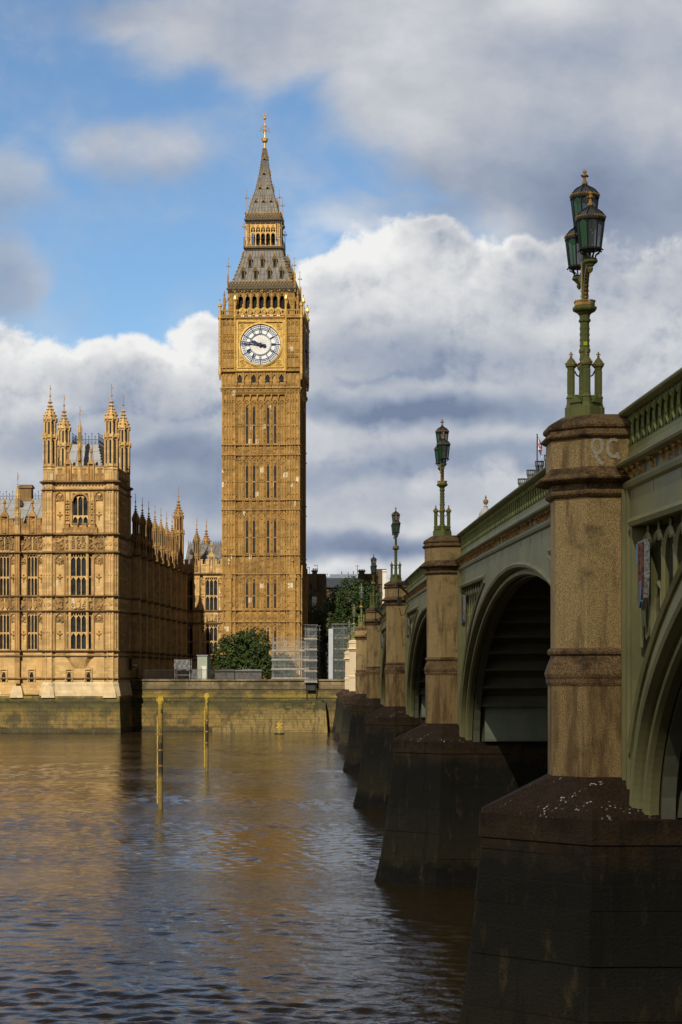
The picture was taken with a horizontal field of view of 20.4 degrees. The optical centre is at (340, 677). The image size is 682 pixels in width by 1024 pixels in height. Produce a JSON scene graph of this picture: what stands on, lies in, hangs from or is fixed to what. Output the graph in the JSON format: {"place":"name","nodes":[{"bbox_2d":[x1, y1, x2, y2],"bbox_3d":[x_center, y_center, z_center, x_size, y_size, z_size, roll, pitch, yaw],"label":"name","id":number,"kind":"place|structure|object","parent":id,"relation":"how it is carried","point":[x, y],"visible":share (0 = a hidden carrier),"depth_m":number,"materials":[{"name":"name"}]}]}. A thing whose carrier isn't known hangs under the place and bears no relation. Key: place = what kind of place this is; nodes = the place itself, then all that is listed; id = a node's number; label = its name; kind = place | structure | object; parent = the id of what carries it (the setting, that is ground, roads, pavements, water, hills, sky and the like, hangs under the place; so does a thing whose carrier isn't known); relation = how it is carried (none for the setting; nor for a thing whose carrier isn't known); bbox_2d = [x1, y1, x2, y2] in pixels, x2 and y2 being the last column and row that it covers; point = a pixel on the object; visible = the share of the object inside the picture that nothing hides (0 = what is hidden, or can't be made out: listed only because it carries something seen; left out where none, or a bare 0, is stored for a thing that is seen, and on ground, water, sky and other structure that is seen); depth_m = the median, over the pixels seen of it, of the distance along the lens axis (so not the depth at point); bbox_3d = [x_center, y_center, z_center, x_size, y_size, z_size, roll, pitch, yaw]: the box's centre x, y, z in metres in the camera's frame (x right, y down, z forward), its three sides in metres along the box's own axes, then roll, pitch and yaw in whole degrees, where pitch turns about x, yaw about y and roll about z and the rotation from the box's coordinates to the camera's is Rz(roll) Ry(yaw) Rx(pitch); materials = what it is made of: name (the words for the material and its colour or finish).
{"place":"outdoors","nodes":[
{"label":"outdoors","id":0,"kind":"place"},
{"bbox_2d":[174,659,195,677],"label":"scaffold tower","id":1,"kind":"structure","parent":0,"point":[182,664],"depth_m":255.53,"materials":[{"name":"grey metal"}]},
{"bbox_2d":[0,731,474,1023],"bbox_3d":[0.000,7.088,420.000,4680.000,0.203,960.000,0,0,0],"label":"river","id":2,"kind":"structure","parent":0,"point":[235,883],"depth_m":61.63,"materials":[{"name":"liquid"}]},
{"bbox_2d":[0,695,132,732],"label":"river wall","id":3,"kind":"structure","parent":2,"relation":"in","point":[66,714],"depth_m":240.12,"materials":[{"name":"stone"}]},
{"bbox_2d":[155,691,163,808],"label":"mooring pile","id":4,"kind":"object","parent":2,"relation":"in","point":[159,734],"visible":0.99,"depth_m":101.90,"materials":[{"name":"yellow paint"}]},
{"bbox_2d":[204,693,208,770],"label":"mooring pile","id":5,"kind":"object","parent":2,"relation":"in","point":[206,731],"visible":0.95,"depth_m":143.29,"materials":[{"name":"yellow paint"}]},
{"bbox_2d":[130,679,344,731],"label":"embankment wall","id":6,"kind":"structure","parent":2,"relation":"in","point":[231,700],"depth_m":248.37,"materials":[{"name":"stone"}]},
{"bbox_2d":[136,668,176,678],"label":"iron railing","id":7,"kind":"object","parent":6,"relation":"on","point":[149,673],"visible":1,"depth_m":249.24,"materials":[{"name":"black metal"}]},
{"bbox_2d":[177,668,226,678],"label":"iron railing","id":8,"kind":"object","parent":6,"relation":"on","point":[197,673],"visible":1,"depth_m":248.90,"materials":[{"name":"grey metal"}]},
{"bbox_2d":[212,700,328,731],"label":"river stairs","id":9,"kind":"structure","parent":6,"relation":"attached to","point":[301,716],"depth_m":246.28,"materials":[{"name":"beige stone"}]},
{"bbox_2d":[271,640,309,678],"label":"scaffold tower","id":10,"kind":"structure","parent":6,"relation":"on","point":[276,659],"depth_m":247.79,"materials":[{"name":"grey metal"}]},
{"bbox_2d":[304,627,320,699],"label":"scaffold tower","id":11,"kind":"structure","parent":6,"relation":"attached to","point":[310,685],"depth_m":247.34,"materials":[{"name":"grey metal"}]},
{"bbox_2d":[274,722,283,733],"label":"river marker","id":12,"kind":"object","parent":2,"relation":"in","point":[279,724],"visible":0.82,"depth_m":236.92,"materials":[{"name":"yellow metal"}]},
{"bbox_2d":[331,367,681,1023],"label":"road bridge","id":13,"kind":"structure","parent":2,"relation":"in","point":[507,726],"depth_m":30.36,"materials":[{"name":"stone"}]},
{"bbox_2d":[347,620,350,650],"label":"bridge lamp","id":14,"kind":"object","parent":13,"relation":"on","point":[349,626],"visible":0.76,"depth_m":247.38,"materials":[{"name":"green metal"}]},
{"bbox_2d":[351,607,355,639],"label":"bridge lamp","id":15,"kind":"object","parent":13,"relation":"on","point":[353,616],"visible":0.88,"depth_m":216.48,"materials":[{"name":"green metal"}]},
{"bbox_2d":[358,583,364,625],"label":"bridge lamp","id":16,"kind":"object","parent":13,"relation":"on","point":[361,598],"visible":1,"depth_m":181.57,"materials":[{"name":"green metal"}]},
{"bbox_2d":[369,554,377,607],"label":"bridge lamp","id":17,"kind":"object","parent":13,"relation":"on","point":[373,566],"visible":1,"depth_m":143.47,"materials":[{"name":"green metal"}]},
{"bbox_2d":[390,507,401,580],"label":"bridge lamp","id":18,"kind":"object","parent":13,"relation":"on","point":[395,528],"visible":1,"depth_m":103.89,"materials":[{"name":"green metal"}]},
{"bbox_2d":[433,419,451,535],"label":"bridge lamp","id":19,"kind":"object","parent":13,"relation":"on","point":[441,448],"visible":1,"depth_m":65.80,"materials":[{"name":"green metal"}]},
{"bbox_2d":[564,169,605,416],"bbox_3d":[4.000,-6.284,31.057,0.656,4.100,1.814,0,0,-1],"label":"bridge lamp","id":20,"kind":"object","parent":13,"relation":"on","point":[583,237],"visible":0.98,"depth_m":30.92,"materials":[{"name":"green metal"}]},
{"bbox_2d":[312,597,316,612],"bbox_3d":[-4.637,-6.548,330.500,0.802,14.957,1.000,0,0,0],"label":"window","id":21,"kind":"structure","parent":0,"point":[314,599],"depth_m":330.00,"materials":[{"name":"glass"}]},
{"bbox_2d":[307,564,325,678],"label":"brick building","id":22,"kind":"structure","parent":0,"point":[316,585],"depth_m":352.00,"materials":[{"name":"black brick"}]},
{"bbox_2d":[0,0,681,580],"label":"sky","id":23,"kind":"structure","parent":0,"point":[427,158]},
{"bbox_2d":[326,565,357,615],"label":"roof block","id":24,"kind":"structure","parent":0,"point":[332,580],"depth_m":372.97,"materials":[{"name":"brick"}]},
{"bbox_2d":[357,569,387,606],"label":"gabled house","id":25,"kind":"structure","parent":0,"point":[380,580],"depth_m":344.80,"materials":[{"name":"brick"}]},
{"bbox_2d":[479,495,488,516],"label":"domed building","id":26,"kind":"structure","parent":0,"point":[485,506],"depth_m":419.48,"materials":[{"name":"stone"}]},
{"bbox_3d":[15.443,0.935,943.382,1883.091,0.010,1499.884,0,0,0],"label":"ground","id":27,"kind":"structure","parent":0,"visible":0},
{"bbox_2d":[0,384,221,697],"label":"palace","id":28,"kind":"structure","parent":27,"relation":"on","point":[96,594],"depth_m":241.15,"materials":[{"name":"stone"}]},
{"bbox_2d":[0,669,7,681],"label":"basement window","id":29,"kind":"structure","parent":28,"relation":"in","point":[2,674],"depth_m":241.30,"materials":[{"name":"stone"}]},
{"bbox_2d":[0,613,8,648],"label":"window","id":30,"kind":"structure","parent":28,"relation":"in","point":[4,617],"depth_m":241.65,"materials":[{"name":"glass"}]},
{"bbox_2d":[0,555,8,594],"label":"window","id":31,"kind":"structure","parent":28,"relation":"in","point":[4,559],"depth_m":241.65,"materials":[{"name":"stone"}]},
{"bbox_2d":[28,669,35,681],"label":"basement window","id":32,"kind":"structure","parent":28,"relation":"in","point":[30,674],"depth_m":241.12,"materials":[{"name":"stone"}]},
{"bbox_2d":[28,613,36,648],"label":"window","id":33,"kind":"structure","parent":28,"relation":"in","point":[32,617],"depth_m":241.48,"materials":[{"name":"glass"}]},
{"bbox_2d":[28,555,36,594],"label":"window","id":34,"kind":"structure","parent":28,"relation":"in","point":[32,559],"depth_m":241.48,"materials":[{"name":"stone"}]},
{"bbox_2d":[66,613,67,648],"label":"window","id":35,"kind":"structure","parent":28,"relation":"in","point":[66,613],"depth_m":240.71,"materials":[{"name":"stone"}]},
{"bbox_2d":[66,554,67,594],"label":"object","id":36,"kind":"structure","parent":28,"relation":"in","point":[67,554],"depth_m":240.71,"materials":[{"name":"stone"}]},
{"bbox_2d":[65,669,72,681],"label":"basement window","id":37,"kind":"structure","parent":28,"relation":"in","point":[67,674],"depth_m":240.71,"materials":[{"name":"stone"}]},
{"bbox_2d":[71,613,85,648],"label":"window","id":38,"kind":"structure","parent":28,"relation":"in","point":[78,620],"depth_m":240.36,"materials":[{"name":"glass"}]},
{"bbox_2d":[71,554,85,594],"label":"window","id":39,"kind":"structure","parent":28,"relation":"in","point":[78,561],"depth_m":240.36,"materials":[{"name":"stone"}]},
{"bbox_2d":[73,493,87,525],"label":"window","id":40,"kind":"structure","parent":28,"relation":"in","point":[80,503],"depth_m":240.95,"materials":[{"name":"stone"}]},
{"bbox_2d":[84,669,91,681],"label":"basement window","id":41,"kind":"structure","parent":28,"relation":"in","point":[86,674],"depth_m":240.54,"materials":[{"name":"stone"}]},
{"bbox_2d":[89,613,91,648],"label":"window","id":42,"kind":"structure","parent":28,"relation":"in","point":[90,614],"depth_m":240.59,"materials":[{"name":"stone"}]},
{"bbox_2d":[89,554,91,594],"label":"window","id":43,"kind":"structure","parent":28,"relation":"in","point":[90,555],"depth_m":240.59,"materials":[{"name":"stone"}]},
{"bbox_2d":[187,625,192,653],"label":"window","id":44,"kind":"structure","parent":28,"relation":"in","point":[189,627],"depth_m":296.15,"materials":[{"name":"stone"}]},
{"bbox_2d":[187,578,192,609],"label":"window","id":45,"kind":"structure","parent":28,"relation":"in","point":[189,580],"depth_m":296.15,"materials":[{"name":"glass"}]},
{"bbox_2d":[206,625,216,653],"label":"window","id":46,"kind":"structure","parent":28,"relation":"in","point":[211,630],"depth_m":295.94,"materials":[{"name":"glass"}]},
{"bbox_2d":[206,577,216,609],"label":"window","id":47,"kind":"structure","parent":28,"relation":"in","point":[211,582],"depth_m":295.94,"materials":[{"name":"stone"}]},
{"bbox_2d":[197,655,211,677],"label":"site cabin","id":48,"kind":"object","parent":27,"relation":"on","point":[204,662],"visible":0.61,"depth_m":251.91,"materials":[{"name":"metal"}]},
{"bbox_2d":[201,666,205,677],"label":"door","id":49,"kind":"structure","parent":48,"relation":"in","point":[203,667],"depth_m":251.83,"materials":[{"name":"paint"}]},
{"bbox_2d":[215,669,234,678],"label":"site store","id":50,"kind":"structure","parent":27,"relation":"on","point":[220,673],"depth_m":250.98,"materials":[{"name":"metal"}]},
{"bbox_2d":[211,627,278,678],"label":"bushy tree","id":51,"kind":"object","parent":27,"relation":"on","point":[251,653],"visible":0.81,"depth_m":264.77,"materials":[{"name":"green plant"}]},
{"bbox_2d":[235,669,262,678],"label":"site store","id":52,"kind":"structure","parent":27,"relation":"on","point":[249,674],"depth_m":250.80,"materials":[{"name":"metal"}]},
{"bbox_2d":[218,113,309,678],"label":"clock tower","id":53,"kind":"structure","parent":27,"relation":"on","point":[263,344],"depth_m":294.76,"materials":[{"name":"stone"}]},
{"bbox_2d":[245,406,248,444],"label":"lancet window","id":54,"kind":"structure","parent":53,"relation":"in","point":[247,409],"depth_m":295.00,"materials":[{"name":"glass"}]},
{"bbox_2d":[245,462,248,498],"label":"lancet window","id":55,"kind":"structure","parent":53,"relation":"in","point":[247,467],"depth_m":295.00,"materials":[{"name":"glass"}]},
{"bbox_2d":[245,517,248,553],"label":"lancet window","id":56,"kind":"structure","parent":53,"relation":"in","point":[247,522],"depth_m":295.00,"materials":[{"name":"stone"}]},
{"bbox_2d":[245,575,248,608],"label":"lancet window","id":57,"kind":"structure","parent":53,"relation":"in","point":[247,584],"depth_m":295.00,"materials":[{"name":"stone"}]},
{"bbox_2d":[252,406,255,444],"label":"lancet window","id":58,"kind":"structure","parent":53,"relation":"in","point":[254,407],"depth_m":295.00,"materials":[{"name":"glass"}]},
{"bbox_2d":[252,462,255,498],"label":"lancet window","id":59,"kind":"structure","parent":53,"relation":"in","point":[254,467],"depth_m":295.00,"materials":[{"name":"glass"}]},
{"bbox_2d":[252,517,255,553],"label":"lancet window","id":60,"kind":"structure","parent":53,"relation":"in","point":[254,522],"depth_m":295.00,"materials":[{"name":"stone"}]},
{"bbox_2d":[252,575,255,608],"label":"lancet window","id":61,"kind":"structure","parent":53,"relation":"in","point":[254,584],"depth_m":295.00,"materials":[{"name":"stone"}]},
{"bbox_2d":[266,462,269,498],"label":"lancet window","id":62,"kind":"structure","parent":53,"relation":"in","point":[268,467],"depth_m":294.85,"materials":[{"name":"stone"}]},
{"bbox_2d":[266,518,269,553],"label":"lancet window","id":63,"kind":"structure","parent":53,"relation":"in","point":[268,522],"depth_m":294.85,"materials":[{"name":"stone"}]},
{"bbox_2d":[266,575,269,608],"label":"lancet window","id":64,"kind":"structure","parent":53,"relation":"in","point":[268,584],"depth_m":294.85,"materials":[{"name":"stone"}]},
{"bbox_2d":[267,404,269,443],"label":"lancet window","id":65,"kind":"structure","parent":53,"relation":"in","point":[268,409],"depth_m":294.85,"materials":[{"name":"glass"}]},
{"bbox_2d":[267,623,269,655],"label":"lancet window","id":66,"kind":"structure","parent":53,"relation":"in","point":[268,632],"depth_m":294.85,"materials":[{"name":"stone"}]},
{"bbox_2d":[273,404,276,443],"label":"lancet window","id":67,"kind":"structure","parent":53,"relation":"in","point":[275,408],"depth_m":294.78,"materials":[{"name":"glass"}]},
{"bbox_2d":[273,462,276,498],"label":"lancet window","id":68,"kind":"structure","parent":53,"relation":"in","point":[275,467],"depth_m":294.78,"materials":[{"name":"stone"}]},
{"bbox_2d":[273,518,276,553],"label":"lancet window","id":69,"kind":"structure","parent":53,"relation":"in","point":[275,522],"depth_m":294.78,"materials":[{"name":"stone"}]},
{"bbox_2d":[273,575,276,608],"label":"lancet window","id":70,"kind":"structure","parent":53,"relation":"in","point":[275,585],"depth_m":294.78,"materials":[{"name":"stone"}]},
{"bbox_2d":[274,624,276,657],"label":"lancet window","id":71,"kind":"structure","parent":53,"relation":"in","point":[275,632],"depth_m":294.78,"materials":[{"name":"stone"}]},
{"bbox_2d":[265,653,298,678],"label":"stacked materials","id":72,"kind":"object","parent":27,"relation":"on","point":[287,673],"visible":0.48,"depth_m":269.23,"materials":[{"name":"grey"}]},
{"bbox_2d":[325,653,326,678],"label":"dark post","id":73,"kind":"object","parent":27,"relation":"on","point":[326,666],"visible":0.79,"depth_m":252.78,"materials":[{"name":"black metal"}]},
{"bbox_2d":[308,598,350,678],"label":"tall tree","id":74,"kind":"object","parent":27,"relation":"on","point":[316,619],"visible":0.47,"depth_m":310.52,"materials":[{"name":"green plant"}]},
{"bbox_2d":[329,629,332,678],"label":"steel post","id":75,"kind":"object","parent":27,"relation":"on","point":[330,653],"visible":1,"depth_m":249.48,"materials":[{"name":"white metal"}]},
{"bbox_2d":[332,625,355,678],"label":"scaffold tower","id":76,"kind":"structure","parent":27,"relation":"on","point":[337,671],"depth_m":249.79,"materials":[{"name":"grey metal"}]},
{"bbox_2d":[309,576,382,677],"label":"tall tree","id":77,"kind":"object","parent":27,"relation":"on","point":[342,618],"visible":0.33,"depth_m":316.50,"materials":[{"name":"green plant"}]},
{"bbox_2d":[363,581,381,606],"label":"tall tree","id":78,"kind":"object","parent":27,"relation":"on","point":[375,592],"visible":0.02,"depth_m":324.55,"materials":[{"name":"green plant"}]},
{"bbox_2d":[518,455,545,486],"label":"vented building","id":79,"kind":"structure","parent":27,"relation":"on","point":[530,473],"depth_m":332.48,"materials":[{"name":"metal"}]},
{"bbox_2d":[536,434,537,472],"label":"flagpole","id":80,"kind":"object","parent":79,"relation":"on","point":[537,456],"visible":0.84,"depth_m":330.42,"materials":[{"name":"black metal"}]},
{"bbox_2d":[538,438,541,457],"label":"flag","id":81,"kind":"object","parent":80,"relation":"attached to","point":[539,447],"visible":0.95,"depth_m":330.48,"materials":[{"name":"multicoloured fabric"}]}
]}

